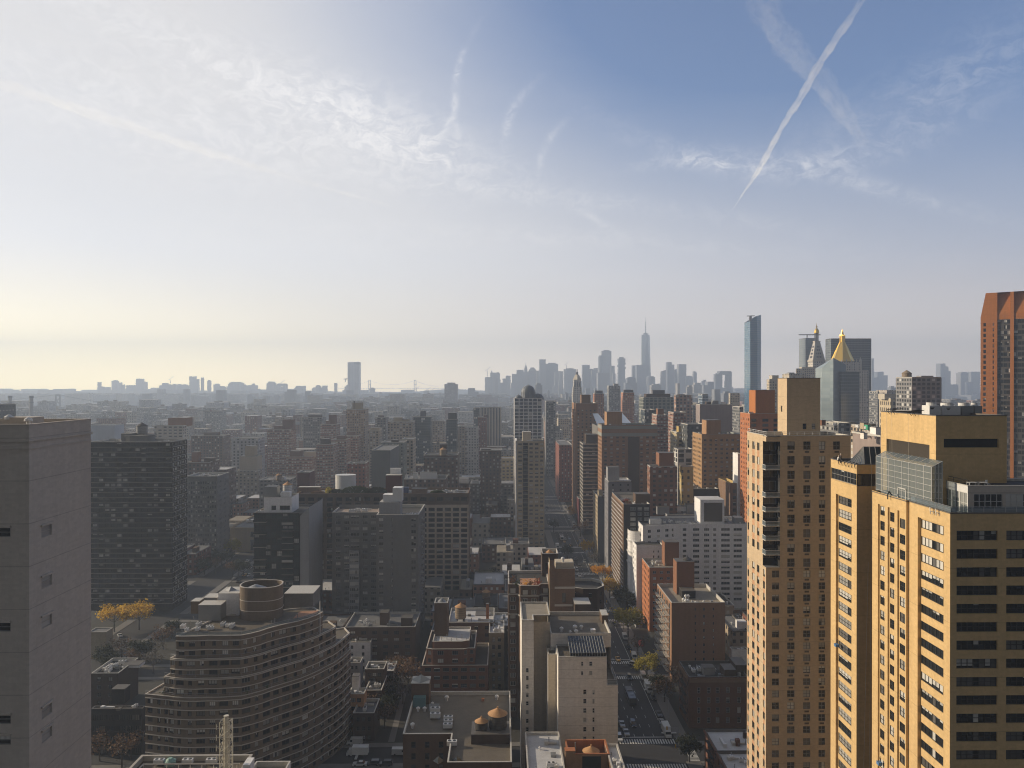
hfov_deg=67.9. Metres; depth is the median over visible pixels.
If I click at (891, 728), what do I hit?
window
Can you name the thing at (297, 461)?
apartment tower
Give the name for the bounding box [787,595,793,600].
window
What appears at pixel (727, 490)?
loft building
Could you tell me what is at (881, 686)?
window
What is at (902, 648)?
window
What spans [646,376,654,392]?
skyline tower
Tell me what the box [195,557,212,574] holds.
tree
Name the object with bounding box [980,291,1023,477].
office tower
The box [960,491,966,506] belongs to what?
window
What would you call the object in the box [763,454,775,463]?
window
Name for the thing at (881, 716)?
window
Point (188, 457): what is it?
apartment house
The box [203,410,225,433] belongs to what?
apartment house
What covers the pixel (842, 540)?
window
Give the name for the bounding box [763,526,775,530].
window
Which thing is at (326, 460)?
apartment tower
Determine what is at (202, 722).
window
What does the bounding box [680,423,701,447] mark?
loft building
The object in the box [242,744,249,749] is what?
window
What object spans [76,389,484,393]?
hills
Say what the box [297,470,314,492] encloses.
loft building
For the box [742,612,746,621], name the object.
row house
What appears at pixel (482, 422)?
apartment tower
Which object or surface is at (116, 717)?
window
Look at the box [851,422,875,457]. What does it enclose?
loft building
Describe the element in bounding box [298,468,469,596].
apartment house
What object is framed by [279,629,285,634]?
window
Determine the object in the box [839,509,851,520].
window
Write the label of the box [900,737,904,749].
window
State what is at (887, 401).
office building
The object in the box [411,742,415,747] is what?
window
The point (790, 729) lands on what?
window
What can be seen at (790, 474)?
window
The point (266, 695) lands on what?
window
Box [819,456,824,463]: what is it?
window
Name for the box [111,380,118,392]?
skyline tower
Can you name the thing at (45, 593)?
concrete tower
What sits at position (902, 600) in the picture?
window
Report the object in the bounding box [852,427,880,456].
loft building
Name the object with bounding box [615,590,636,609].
tree
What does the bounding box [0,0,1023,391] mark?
sky
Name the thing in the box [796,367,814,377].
office building
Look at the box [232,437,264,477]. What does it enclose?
office building
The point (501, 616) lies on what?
tenement
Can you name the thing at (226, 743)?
lattice mast
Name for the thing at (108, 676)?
loft building
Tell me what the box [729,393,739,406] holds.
loft building
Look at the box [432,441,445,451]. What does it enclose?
apartment house
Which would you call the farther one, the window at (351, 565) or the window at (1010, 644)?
the window at (351, 565)
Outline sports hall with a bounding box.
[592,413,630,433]
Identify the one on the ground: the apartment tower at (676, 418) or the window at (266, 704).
the apartment tower at (676, 418)
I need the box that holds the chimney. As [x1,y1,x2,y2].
[29,396,33,415]
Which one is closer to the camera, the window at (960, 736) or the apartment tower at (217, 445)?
the window at (960, 736)
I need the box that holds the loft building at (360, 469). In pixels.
[347,461,368,487]
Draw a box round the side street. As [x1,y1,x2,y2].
[91,465,704,764]
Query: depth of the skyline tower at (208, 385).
6368.14 m
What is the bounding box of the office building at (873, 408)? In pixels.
[869,391,878,426]
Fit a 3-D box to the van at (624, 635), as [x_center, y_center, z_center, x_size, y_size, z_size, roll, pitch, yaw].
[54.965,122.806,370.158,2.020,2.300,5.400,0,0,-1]
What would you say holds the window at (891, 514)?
in the apartment tower at (948, 637)
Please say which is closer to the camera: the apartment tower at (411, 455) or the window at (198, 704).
the window at (198, 704)
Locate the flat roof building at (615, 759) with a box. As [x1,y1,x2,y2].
[605,744,624,767]
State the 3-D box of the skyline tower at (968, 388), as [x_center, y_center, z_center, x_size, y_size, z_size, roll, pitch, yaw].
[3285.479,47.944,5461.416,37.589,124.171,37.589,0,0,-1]
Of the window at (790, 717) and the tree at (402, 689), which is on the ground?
the tree at (402, 689)
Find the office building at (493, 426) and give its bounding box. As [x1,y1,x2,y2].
[480,407,500,444]
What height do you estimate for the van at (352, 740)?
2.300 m
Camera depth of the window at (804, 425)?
201.22 m
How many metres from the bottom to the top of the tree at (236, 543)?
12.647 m
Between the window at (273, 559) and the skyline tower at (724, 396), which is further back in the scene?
the skyline tower at (724, 396)
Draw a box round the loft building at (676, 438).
[670,426,681,452]
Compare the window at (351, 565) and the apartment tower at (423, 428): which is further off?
the apartment tower at (423, 428)
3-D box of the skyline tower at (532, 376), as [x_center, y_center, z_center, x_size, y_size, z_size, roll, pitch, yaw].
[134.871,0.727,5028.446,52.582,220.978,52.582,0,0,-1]
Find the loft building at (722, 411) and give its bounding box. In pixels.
[696,401,731,431]
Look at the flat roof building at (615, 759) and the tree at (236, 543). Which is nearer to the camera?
the flat roof building at (615, 759)
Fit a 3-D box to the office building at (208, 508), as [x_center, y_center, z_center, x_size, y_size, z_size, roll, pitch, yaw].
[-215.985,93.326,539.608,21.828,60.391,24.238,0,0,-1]
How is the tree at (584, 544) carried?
on the pavement
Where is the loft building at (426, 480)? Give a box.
[404,472,447,487]
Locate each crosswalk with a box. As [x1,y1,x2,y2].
[617,676,639,678]
[620,737,675,743]
[627,764,686,767]
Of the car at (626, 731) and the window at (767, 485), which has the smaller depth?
the window at (767, 485)
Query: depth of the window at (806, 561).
190.33 m
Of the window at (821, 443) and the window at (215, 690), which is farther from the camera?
the window at (215, 690)
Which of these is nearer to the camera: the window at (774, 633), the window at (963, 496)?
the window at (963, 496)
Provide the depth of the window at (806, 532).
190.33 m
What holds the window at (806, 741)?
in the apartment tower at (789, 593)
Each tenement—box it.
[489,620,503,690]
[494,612,507,679]
[678,657,746,727]
[703,729,746,767]
[715,751,746,767]
[734,607,746,615]
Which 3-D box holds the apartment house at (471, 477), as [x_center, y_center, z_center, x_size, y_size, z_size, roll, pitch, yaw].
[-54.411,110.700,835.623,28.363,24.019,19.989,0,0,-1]
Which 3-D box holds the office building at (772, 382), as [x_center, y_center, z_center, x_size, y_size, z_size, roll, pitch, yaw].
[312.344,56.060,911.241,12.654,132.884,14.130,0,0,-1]
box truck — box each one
[346,744,368,759]
[644,679,655,693]
[661,721,676,737]
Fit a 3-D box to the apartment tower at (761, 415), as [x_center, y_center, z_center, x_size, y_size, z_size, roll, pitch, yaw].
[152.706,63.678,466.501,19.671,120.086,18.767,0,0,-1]
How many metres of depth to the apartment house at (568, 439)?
916.85 m
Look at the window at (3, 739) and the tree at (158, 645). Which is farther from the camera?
the tree at (158, 645)
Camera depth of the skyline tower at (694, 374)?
5179.55 m
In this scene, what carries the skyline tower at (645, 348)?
on the ground
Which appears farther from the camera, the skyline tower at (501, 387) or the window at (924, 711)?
the skyline tower at (501, 387)
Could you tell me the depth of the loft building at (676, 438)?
646.67 m
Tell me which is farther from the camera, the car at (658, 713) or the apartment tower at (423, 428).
the apartment tower at (423, 428)
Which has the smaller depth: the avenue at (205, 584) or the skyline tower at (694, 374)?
the avenue at (205, 584)
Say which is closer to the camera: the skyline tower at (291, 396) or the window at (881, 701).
the window at (881, 701)
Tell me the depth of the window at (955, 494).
130.68 m
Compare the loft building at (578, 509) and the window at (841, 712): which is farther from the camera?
the loft building at (578, 509)
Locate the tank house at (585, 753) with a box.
[564,739,609,767]
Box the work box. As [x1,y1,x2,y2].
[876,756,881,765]
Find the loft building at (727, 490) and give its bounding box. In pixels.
[718,478,736,515]
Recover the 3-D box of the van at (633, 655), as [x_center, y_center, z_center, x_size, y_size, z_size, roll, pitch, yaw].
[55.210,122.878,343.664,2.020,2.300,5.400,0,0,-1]
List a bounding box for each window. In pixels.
[0,528,9,536]
[0,623,10,630]
[0,715,10,723]
[0,736,10,743]
[41,524,50,537]
[42,575,50,587]
[42,614,50,627]
[42,703,50,718]
[42,727,50,741]
[92,715,98,719]
[92,726,98,730]
[93,443,151,607]
[99,715,105,719]
[106,715,113,719]
[106,726,113,730]
[113,715,120,719]
[113,726,120,730]
[133,715,140,719]
[133,726,140,730]
[135,748,140,752]
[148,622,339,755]
[158,638,348,765]
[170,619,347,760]
[173,441,185,605]
[176,680,183,684]
[187,482,203,545]
[187,662,194,665]
[196,702,204,706]
[196,711,204,715]
[196,720,204,724]
[196,730,204,733]
[196,739,204,743]
[196,748,204,752]
[208,680,216,684]
[208,689,216,692]
[209,661,217,664]
[209,670,217,674]
[209,720,214,724]
[209,729,214,733]
[219,701,227,705]
[219,710,227,714]
[220,660,228,664]
[220,670,228,673]
[222,641,227,645]
[231,660,239,664]
[231,669,239,673]
[233,641,238,645]
[233,650,238,654]
[233,728,238,732]
[242,677,249,682]
[242,698,249,704]
[242,707,249,713]
[242,717,249,722]
[242,726,249,731]
[242,735,249,740]
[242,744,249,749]
[250,540,253,550]
[255,576,287,608]
[262,672,268,677]
[263,692,269,698]
[263,701,269,707]
[263,710,269,716]
[263,719,269,725]
[263,728,269,734]
[263,737,269,743]
[263,746,269,752]
[271,532,275,537]
[271,557,275,562]
[271,650,277,655]
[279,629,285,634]
[279,638,285,643]
[280,506,289,509]
[281,647,287,652]
[282,695,288,700]
[282,704,288,709]
[282,721,288,727]
[282,730,288,735]
[282,748,288,753]
[292,683,298,688]
[292,692,298,697]
[292,700,298,706]
[299,497,426,578]
[349,550,359,613]
[350,564,358,567]
[350,570,358,573]
[350,576,358,579]
[350,582,358,585]
[350,588,358,591]
[392,518,415,611]
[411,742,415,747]
[411,753,415,758]
[425,742,429,747]
[425,753,429,758]
[535,443,542,546]
[562,593,565,601]
[640,529,673,541]
[646,437,654,472]
[693,436,698,485]
[741,417,741,515]
[748,440,764,767]
[763,441,775,449]
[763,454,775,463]
[763,470,775,476]
[763,481,775,490]
[763,497,775,503]
[763,511,775,517]
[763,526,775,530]
[763,535,775,543]
[763,548,775,557]
[772,571,778,576]
[772,583,778,588]
[772,595,778,600]
[772,607,778,612]
[772,619,778,624]
[772,631,778,636]
[772,643,778,648]
[772,655,778,660]
[772,666,778,672]
[772,678,778,684]
[772,690,778,696]
[772,702,778,708]
[772,714,778,720]
[772,726,778,732]
[772,738,778,744]
[772,750,778,756]
[772,762,778,767]
[777,442,779,559]
[781,408,814,428]
[787,441,794,449]
[787,456,793,463]
[787,471,793,478]
[787,485,793,493]
[787,500,793,507]
[787,515,793,522]
[787,529,793,536]
[787,544,793,551]
[787,559,793,566]
[787,571,793,576]
[787,583,793,588]
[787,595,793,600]
[787,607,793,612]
[787,618,793,624]
[787,630,793,636]
[787,642,793,648]
[787,654,793,660]
[787,666,793,672]
[787,678,793,684]
[787,690,793,696]
[787,702,793,708]
[787,714,793,720]
[787,726,793,732]
[787,738,793,744]
[787,750,793,756]
[787,762,793,767]
[803,441,809,449]
[803,456,809,463]
[803,471,809,478]
[803,485,809,493]
[803,500,809,507]
[803,515,809,522]
[803,529,809,536]
[803,544,809,551]
[803,558,809,566]
[803,570,809,576]
[803,582,809,588]
[803,594,809,600]
[803,606,809,612]
[803,618,809,624]
[803,630,809,636]
[803,642,809,648]
[803,654,809,660]
[803,666,809,672]
[803,678,809,684]
[803,690,809,696]
[803,702,809,708]
[803,714,809,720]
[803,726,809,732]
[803,738,809,744]
[803,750,809,756]
[803,762,809,767]
[818,570,824,767]
[819,441,824,449]
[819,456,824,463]
[819,471,824,478]
[819,485,824,493]
[819,500,824,507]
[819,515,824,522]
[819,529,824,536]
[819,544,824,551]
[819,558,824,566]
[832,468,856,484]
[833,441,839,449]
[839,495,851,507]
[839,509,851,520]
[839,522,851,534]
[839,535,851,548]
[839,548,851,561]
[839,561,851,575]
[839,575,851,589]
[839,588,851,602]
[839,601,851,616]
[839,614,850,629]
[839,627,850,642]
[839,641,850,656]
[839,654,850,670]
[839,667,850,683]
[839,680,850,697]
[839,693,850,711]
[839,707,850,724]
[839,720,850,738]
[839,733,850,751]
[839,746,850,765]
[839,759,846,767]
[858,474,875,485]
[880,654,884,665]
[880,669,883,679]
[880,684,883,694]
[880,699,883,709]
[880,713,883,724]
[880,728,883,739]
[880,743,883,754]
[881,506,884,515]
[881,521,884,530]
[881,536,884,545]
[881,551,884,560]
[881,566,884,575]
[881,580,884,590]
[881,595,884,605]
[881,610,884,620]
[881,625,884,635]
[881,640,884,650]
[890,512,893,521]
[890,527,893,536]
[890,542,893,552]
[890,558,893,567]
[890,573,893,582]
[890,588,893,598]
[890,603,893,613]
[890,619,893,628]
[890,634,893,644]
[890,649,893,659]
[890,664,893,674]
[890,679,893,690]
[890,695,893,705]
[890,710,893,720]
[890,725,893,736]
[890,740,893,751]
[890,756,893,766]
[900,518,904,528]
[900,534,904,544]
[900,549,904,560]
[900,565,904,575]
[900,581,904,591]
[900,596,904,607]
[900,612,904,623]
[900,628,904,638]
[900,643,904,654]
[900,659,904,670]
[900,674,904,686]
[900,690,904,701]
[900,706,904,717]
[900,721,904,733]
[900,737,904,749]
[900,753,904,765]
[921,671,942,694]
[921,688,942,711]
[921,705,942,729]
[921,722,942,747]
[921,739,942,765]
[921,756,934,767]
[922,519,943,534]
[922,536,943,552]
[922,553,943,570]
[922,570,943,588]
[922,587,943,605]
[922,604,943,623]
[922,621,943,641]
[922,638,942,658]
[922,655,942,676]
[946,488,950,505]
[952,490,958,506]
[956,622,996,631]
[956,640,996,649]
[956,659,995,667]
[956,677,995,685]
[956,695,995,704]
[956,714,995,722]
[956,732,995,740]
[956,750,995,758]
[957,531,996,539]
[957,549,996,558]
[957,567,996,576]
[957,586,996,594]
[957,604,996,612]
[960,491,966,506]
[974,494,1001,506]
[983,323,993,411]
[997,319,1021,477]
[1006,494,1023,505]
[1006,531,1023,539]
[1006,549,1023,557]
[1006,567,1023,576]
[1006,585,1023,594]
[1006,604,1023,612]
[1006,622,1023,630]
[1006,640,1023,649]
[1006,659,1023,667]
[1006,677,1023,685]
[1006,695,1023,703]
[1006,713,1023,722]
[1006,732,1023,740]
[1006,750,1023,758]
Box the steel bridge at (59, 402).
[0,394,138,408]
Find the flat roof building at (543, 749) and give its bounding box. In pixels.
[525,732,564,767]
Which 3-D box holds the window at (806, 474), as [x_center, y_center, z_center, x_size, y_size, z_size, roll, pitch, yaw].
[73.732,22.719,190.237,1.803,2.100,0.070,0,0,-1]
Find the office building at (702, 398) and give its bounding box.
[698,394,707,403]
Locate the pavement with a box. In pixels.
[91,455,704,767]
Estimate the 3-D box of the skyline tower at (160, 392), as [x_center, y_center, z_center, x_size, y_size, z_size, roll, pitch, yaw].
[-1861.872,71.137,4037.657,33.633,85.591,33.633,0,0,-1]
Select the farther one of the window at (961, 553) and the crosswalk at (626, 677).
the crosswalk at (626, 677)
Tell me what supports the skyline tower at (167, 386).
on the ground
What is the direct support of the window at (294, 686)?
in the apartment house at (262, 668)
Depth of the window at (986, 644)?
124.42 m
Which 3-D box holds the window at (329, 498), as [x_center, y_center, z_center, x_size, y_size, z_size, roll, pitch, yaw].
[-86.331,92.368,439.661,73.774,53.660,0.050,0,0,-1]
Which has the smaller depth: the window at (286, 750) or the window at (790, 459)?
the window at (790, 459)
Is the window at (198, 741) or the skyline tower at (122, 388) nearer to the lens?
the window at (198, 741)
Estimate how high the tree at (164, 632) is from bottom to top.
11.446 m
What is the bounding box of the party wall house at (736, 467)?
[733,452,739,515]
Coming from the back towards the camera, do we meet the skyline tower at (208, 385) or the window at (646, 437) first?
the skyline tower at (208, 385)
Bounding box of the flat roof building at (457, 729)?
[403,675,511,767]
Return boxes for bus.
[625,686,635,704]
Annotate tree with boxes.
[91,727,109,760]
[92,642,115,661]
[95,603,132,631]
[98,651,120,665]
[100,730,144,767]
[108,636,133,657]
[116,726,144,758]
[119,598,155,629]
[123,647,145,657]
[127,638,155,659]
[140,649,165,673]
[148,624,175,648]
[150,639,166,658]
[164,619,182,637]
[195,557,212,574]
[208,557,222,573]
[212,551,231,567]
[223,538,241,550]
[223,549,236,558]
[223,560,236,576]
[228,559,245,575]
[233,561,252,577]
[367,685,386,697]
[373,680,397,696]
[375,701,398,728]
[376,693,400,720]
[384,654,405,663]
[387,667,400,685]
[389,657,422,692]
[390,676,410,703]
[391,655,418,683]
[547,519,558,531]
[560,544,573,558]
[566,505,576,518]
[572,521,588,536]
[579,539,594,554]
[587,551,599,559]
[589,564,612,579]
[602,575,620,597]
[611,605,648,636]
[612,585,630,605]
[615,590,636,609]
[628,635,648,654]
[632,649,660,678]
[646,672,667,691]
[651,675,678,701]
[665,665,678,681]
[674,733,703,761]
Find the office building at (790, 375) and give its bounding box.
[782,373,805,377]
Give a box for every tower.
[0,403,15,418]
[0,415,92,767]
[91,423,187,610]
[91,424,123,440]
[97,382,101,392]
[100,387,105,392]
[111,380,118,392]
[121,384,124,392]
[126,385,135,392]
[128,394,137,405]
[129,754,254,767]
[136,379,147,391]
[137,384,144,391]
[142,394,152,398]
[154,417,192,438]
[157,389,165,398]
[159,383,168,388]
[166,384,180,389]
[179,384,188,389]
[183,389,189,405]
[187,451,219,475]
[189,376,199,392]
[191,432,230,465]
[201,378,203,391]
[207,380,210,390]
[215,386,224,390]
[216,390,226,401]
[218,466,235,518]
[226,382,240,390]
[229,382,233,392]
[236,445,261,496]
[246,385,257,388]
[247,394,256,403]
[253,481,322,611]
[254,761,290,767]
[263,396,269,403]
[266,381,275,391]
[267,419,295,476]
[273,395,280,402]
[276,384,287,390]
[284,392,286,403]
[286,450,315,485]
[287,390,296,402]
[293,386,304,392]
[303,414,325,447]
[305,391,310,402]
[316,438,337,487]
[319,386,327,392]
[320,414,339,438]
[331,435,349,473]
[332,486,424,632]
[334,383,336,392]
[344,362,360,395]
[346,390,353,393]
[346,401,368,460]
[346,431,360,460]
[368,427,381,480]
[369,388,374,393]
[371,445,398,487]
[375,415,388,440]
[381,439,406,486]
[388,417,414,439]
[402,437,415,474]
[413,411,431,462]
[432,420,444,440]
[444,383,457,402]
[446,412,457,451]
[458,425,472,474]
[467,426,478,474]
[468,388,478,396]
[470,480,513,513]
[478,415,487,473]
[480,448,500,516]
[485,373,497,392]
[490,370,492,392]
[495,378,497,393]
[497,372,499,392]
[500,383,504,392]
[501,456,513,480]
[503,376,510,394]
[511,382,515,396]
[512,370,523,394]
[514,385,543,493]
[515,431,543,546]
[524,364,527,385]
[528,367,535,388]
[535,383,541,394]
[536,371,538,382]
[539,359,545,392]
[545,401,555,476]
[546,363,557,392]
[553,384,556,392]
[554,372,558,394]
[554,426,562,476]
[555,441,571,501]
[557,418,569,438]
[558,372,562,396]
[564,368,575,393]
[572,369,581,401]
[572,395,597,518]
[580,434,597,534]
[582,365,592,392]
[585,388,589,394]
[591,368,597,391]
[593,391,603,419]
[593,489,604,561]
[597,373,608,393]
[598,355,602,372]
[598,411,656,491]
[601,350,610,385]
[604,466,630,567]
[607,384,619,410]
[611,366,614,385]
[611,492,649,590]
[612,373,615,385]
[617,357,625,391]
[621,390,633,422]
[624,377,636,394]
[632,365,634,377]
[635,365,645,392]
[641,319,650,376]
[642,539,678,631]
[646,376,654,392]
[647,452,676,515]
[650,384,660,393]
[652,408,667,451]
[660,370,665,392]
[666,362,673,392]
[668,411,685,451]
[674,369,676,392]
[675,383,679,394]
[677,364,685,392]
[685,376,692,392]
[686,385,692,394]
[692,371,696,382]
[692,383,701,392]
[692,419,739,487]
[693,403,699,422]
[702,382,713,395]
[712,389,719,403]
[714,374,721,392]
[716,371,731,392]
[721,391,729,403]
[740,390,777,522]
[744,315,760,411]
[747,378,850,767]
[799,334,820,366]
[807,324,824,367]
[815,358,858,424]
[825,338,870,422]
[831,330,895,426]
[831,446,880,767]
[871,358,873,390]
[872,402,1023,767]
[874,372,887,389]
[874,377,879,390]
[887,386,895,389]
[936,364,948,395]
[941,377,944,398]
[949,371,950,394]
[950,384,957,395]
[956,372,967,394]
[965,382,972,394]
[967,372,979,392]
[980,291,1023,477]
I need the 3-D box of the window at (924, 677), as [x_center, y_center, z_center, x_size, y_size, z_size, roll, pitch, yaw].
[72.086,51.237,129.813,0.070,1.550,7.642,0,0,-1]
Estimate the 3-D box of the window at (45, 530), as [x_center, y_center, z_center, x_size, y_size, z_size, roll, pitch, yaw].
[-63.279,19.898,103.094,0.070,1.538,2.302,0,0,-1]
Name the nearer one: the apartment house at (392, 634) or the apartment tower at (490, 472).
the apartment house at (392, 634)
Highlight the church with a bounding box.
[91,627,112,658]
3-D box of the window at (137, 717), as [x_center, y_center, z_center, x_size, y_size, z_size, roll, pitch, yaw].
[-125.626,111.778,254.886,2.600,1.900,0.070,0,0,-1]
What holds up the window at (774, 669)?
in the apartment tower at (789, 593)
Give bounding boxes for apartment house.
[96,416,124,432]
[145,579,350,767]
[187,439,190,453]
[187,453,190,462]
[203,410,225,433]
[243,429,266,441]
[296,437,302,447]
[296,448,315,454]
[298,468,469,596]
[299,439,302,447]
[337,414,345,426]
[345,609,419,664]
[416,463,423,474]
[422,598,488,690]
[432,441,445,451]
[459,474,475,485]
[487,445,505,447]
[490,513,510,536]
[501,448,513,455]
[508,548,603,718]
[520,602,617,767]
[544,421,544,453]
[557,438,571,443]
[567,407,571,417]
[627,496,746,614]
[654,556,724,679]
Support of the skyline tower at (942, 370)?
on the ground
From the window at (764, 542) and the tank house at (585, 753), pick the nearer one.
the window at (764, 542)
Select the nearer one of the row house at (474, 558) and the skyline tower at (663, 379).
the row house at (474, 558)
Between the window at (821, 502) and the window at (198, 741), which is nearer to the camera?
the window at (821, 502)
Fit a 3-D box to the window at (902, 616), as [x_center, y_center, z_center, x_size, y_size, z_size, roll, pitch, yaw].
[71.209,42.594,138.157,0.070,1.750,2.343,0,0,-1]
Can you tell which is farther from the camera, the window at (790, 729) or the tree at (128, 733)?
the tree at (128, 733)
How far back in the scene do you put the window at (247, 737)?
228.60 m
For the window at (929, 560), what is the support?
in the apartment tower at (948, 637)
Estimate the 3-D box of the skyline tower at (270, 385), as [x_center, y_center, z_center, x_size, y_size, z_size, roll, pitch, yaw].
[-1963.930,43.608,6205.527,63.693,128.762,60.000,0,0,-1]
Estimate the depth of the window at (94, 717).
254.68 m
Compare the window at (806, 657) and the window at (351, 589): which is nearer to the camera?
the window at (806, 657)
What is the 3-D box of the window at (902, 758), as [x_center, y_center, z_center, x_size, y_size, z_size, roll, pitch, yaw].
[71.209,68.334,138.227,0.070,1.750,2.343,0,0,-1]
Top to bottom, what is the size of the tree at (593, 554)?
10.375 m
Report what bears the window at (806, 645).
in the apartment tower at (789, 593)
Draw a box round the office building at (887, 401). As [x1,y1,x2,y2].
[878,394,895,426]
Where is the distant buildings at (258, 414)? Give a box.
[0,393,979,610]
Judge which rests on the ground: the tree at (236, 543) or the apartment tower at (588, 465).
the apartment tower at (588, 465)
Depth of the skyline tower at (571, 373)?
4704.90 m
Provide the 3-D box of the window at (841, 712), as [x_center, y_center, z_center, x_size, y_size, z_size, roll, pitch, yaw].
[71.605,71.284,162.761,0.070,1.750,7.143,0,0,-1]
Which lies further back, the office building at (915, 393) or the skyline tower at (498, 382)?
the skyline tower at (498, 382)
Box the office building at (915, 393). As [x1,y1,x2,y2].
[896,370,941,410]
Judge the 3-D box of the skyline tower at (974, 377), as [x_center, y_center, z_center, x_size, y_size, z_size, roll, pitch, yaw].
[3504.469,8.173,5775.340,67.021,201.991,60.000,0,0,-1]
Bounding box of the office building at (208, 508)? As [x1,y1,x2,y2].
[187,472,228,561]
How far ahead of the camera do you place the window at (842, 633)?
163.41 m
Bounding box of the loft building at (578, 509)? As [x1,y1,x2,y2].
[577,496,580,529]
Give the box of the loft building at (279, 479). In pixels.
[259,473,295,509]
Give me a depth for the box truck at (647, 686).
305.70 m
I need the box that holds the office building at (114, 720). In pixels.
[91,684,144,754]
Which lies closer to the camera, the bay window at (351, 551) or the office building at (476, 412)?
the bay window at (351, 551)
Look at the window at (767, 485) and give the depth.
192.38 m
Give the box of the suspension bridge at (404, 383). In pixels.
[367,380,443,391]
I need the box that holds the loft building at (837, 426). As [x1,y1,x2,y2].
[820,420,854,434]
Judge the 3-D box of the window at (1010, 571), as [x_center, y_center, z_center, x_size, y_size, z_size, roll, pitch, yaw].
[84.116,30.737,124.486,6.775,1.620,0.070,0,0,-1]
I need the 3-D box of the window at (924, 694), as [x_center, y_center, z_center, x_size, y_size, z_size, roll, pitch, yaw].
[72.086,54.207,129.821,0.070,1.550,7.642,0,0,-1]
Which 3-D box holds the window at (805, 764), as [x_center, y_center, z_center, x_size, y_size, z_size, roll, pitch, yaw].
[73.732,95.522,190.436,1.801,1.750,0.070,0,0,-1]
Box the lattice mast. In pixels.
[216,714,232,767]
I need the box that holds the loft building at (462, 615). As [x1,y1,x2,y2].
[449,602,494,642]
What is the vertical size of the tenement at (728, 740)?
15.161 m
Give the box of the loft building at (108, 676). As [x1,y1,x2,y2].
[91,658,145,707]
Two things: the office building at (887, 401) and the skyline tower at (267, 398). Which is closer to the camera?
the office building at (887, 401)
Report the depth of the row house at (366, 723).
264.84 m
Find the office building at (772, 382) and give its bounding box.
[767,375,778,412]
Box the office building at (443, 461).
[424,443,458,487]
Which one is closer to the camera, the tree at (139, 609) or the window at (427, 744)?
the window at (427, 744)
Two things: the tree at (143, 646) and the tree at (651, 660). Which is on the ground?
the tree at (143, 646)
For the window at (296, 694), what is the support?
in the apartment house at (262, 668)
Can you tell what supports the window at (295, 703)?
in the apartment house at (262, 668)
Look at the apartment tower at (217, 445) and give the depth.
875.90 m
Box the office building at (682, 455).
[673,447,691,504]
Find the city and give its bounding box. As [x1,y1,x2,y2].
[0,388,979,399]
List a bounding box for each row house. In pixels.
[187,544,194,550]
[323,579,331,610]
[323,614,351,627]
[350,637,372,669]
[351,657,362,686]
[351,673,366,731]
[353,698,379,740]
[365,661,386,686]
[366,676,386,716]
[387,661,396,695]
[431,597,452,629]
[451,597,473,607]
[470,546,478,571]
[473,572,503,610]
[474,589,497,611]
[482,537,504,561]
[499,593,507,611]
[505,537,528,561]
[505,579,507,592]
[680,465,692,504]
[716,592,733,615]
[725,614,746,655]
[729,647,746,662]
[734,613,741,618]
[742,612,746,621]
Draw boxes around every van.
[346,736,362,744]
[392,746,402,755]
[622,632,627,639]
[631,651,636,659]
[640,671,646,679]
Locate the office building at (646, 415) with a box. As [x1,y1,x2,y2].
[641,409,654,422]
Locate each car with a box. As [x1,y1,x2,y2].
[352,760,366,766]
[367,758,379,765]
[378,759,392,766]
[618,732,622,741]
[619,720,625,727]
[623,728,629,735]
[626,673,631,679]
[630,718,636,727]
[650,692,656,699]
[655,710,662,716]
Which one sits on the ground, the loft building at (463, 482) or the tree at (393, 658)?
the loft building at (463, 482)
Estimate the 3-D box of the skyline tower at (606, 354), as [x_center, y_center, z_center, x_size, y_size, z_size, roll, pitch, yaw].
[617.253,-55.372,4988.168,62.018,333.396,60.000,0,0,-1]
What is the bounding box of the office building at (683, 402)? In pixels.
[674,394,692,422]
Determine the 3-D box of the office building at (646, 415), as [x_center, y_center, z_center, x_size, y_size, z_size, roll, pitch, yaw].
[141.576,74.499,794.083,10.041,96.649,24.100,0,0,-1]
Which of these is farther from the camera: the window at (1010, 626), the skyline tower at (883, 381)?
the skyline tower at (883, 381)
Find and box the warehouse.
[656,503,693,515]
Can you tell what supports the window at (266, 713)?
in the apartment house at (262, 668)
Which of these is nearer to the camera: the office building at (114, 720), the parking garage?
the office building at (114, 720)
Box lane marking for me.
[544,473,660,736]
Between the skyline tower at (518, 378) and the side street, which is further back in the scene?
the skyline tower at (518, 378)
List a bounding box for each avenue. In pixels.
[91,552,253,672]
[544,469,688,767]
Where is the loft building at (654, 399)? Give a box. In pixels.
[639,390,673,422]
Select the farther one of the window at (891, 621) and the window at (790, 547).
the window at (790, 547)
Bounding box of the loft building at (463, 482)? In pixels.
[459,477,468,487]
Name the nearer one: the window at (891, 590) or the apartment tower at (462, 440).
the window at (891, 590)
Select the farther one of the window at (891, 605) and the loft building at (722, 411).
the loft building at (722, 411)
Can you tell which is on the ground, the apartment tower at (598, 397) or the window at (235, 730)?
the apartment tower at (598, 397)
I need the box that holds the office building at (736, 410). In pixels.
[732,406,742,433]
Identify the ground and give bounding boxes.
[58,406,746,767]
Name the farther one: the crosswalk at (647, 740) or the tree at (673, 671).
the tree at (673, 671)
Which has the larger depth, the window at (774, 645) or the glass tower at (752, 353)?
the glass tower at (752, 353)
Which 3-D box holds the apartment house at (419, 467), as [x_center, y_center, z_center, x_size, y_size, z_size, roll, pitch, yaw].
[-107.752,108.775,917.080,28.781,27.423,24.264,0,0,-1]
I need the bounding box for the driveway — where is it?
[388,688,406,741]
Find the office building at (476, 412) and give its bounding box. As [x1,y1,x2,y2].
[474,407,479,425]
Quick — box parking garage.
[230,515,253,551]
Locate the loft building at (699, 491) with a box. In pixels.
[679,483,717,504]
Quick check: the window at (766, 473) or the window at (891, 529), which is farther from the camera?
the window at (766, 473)

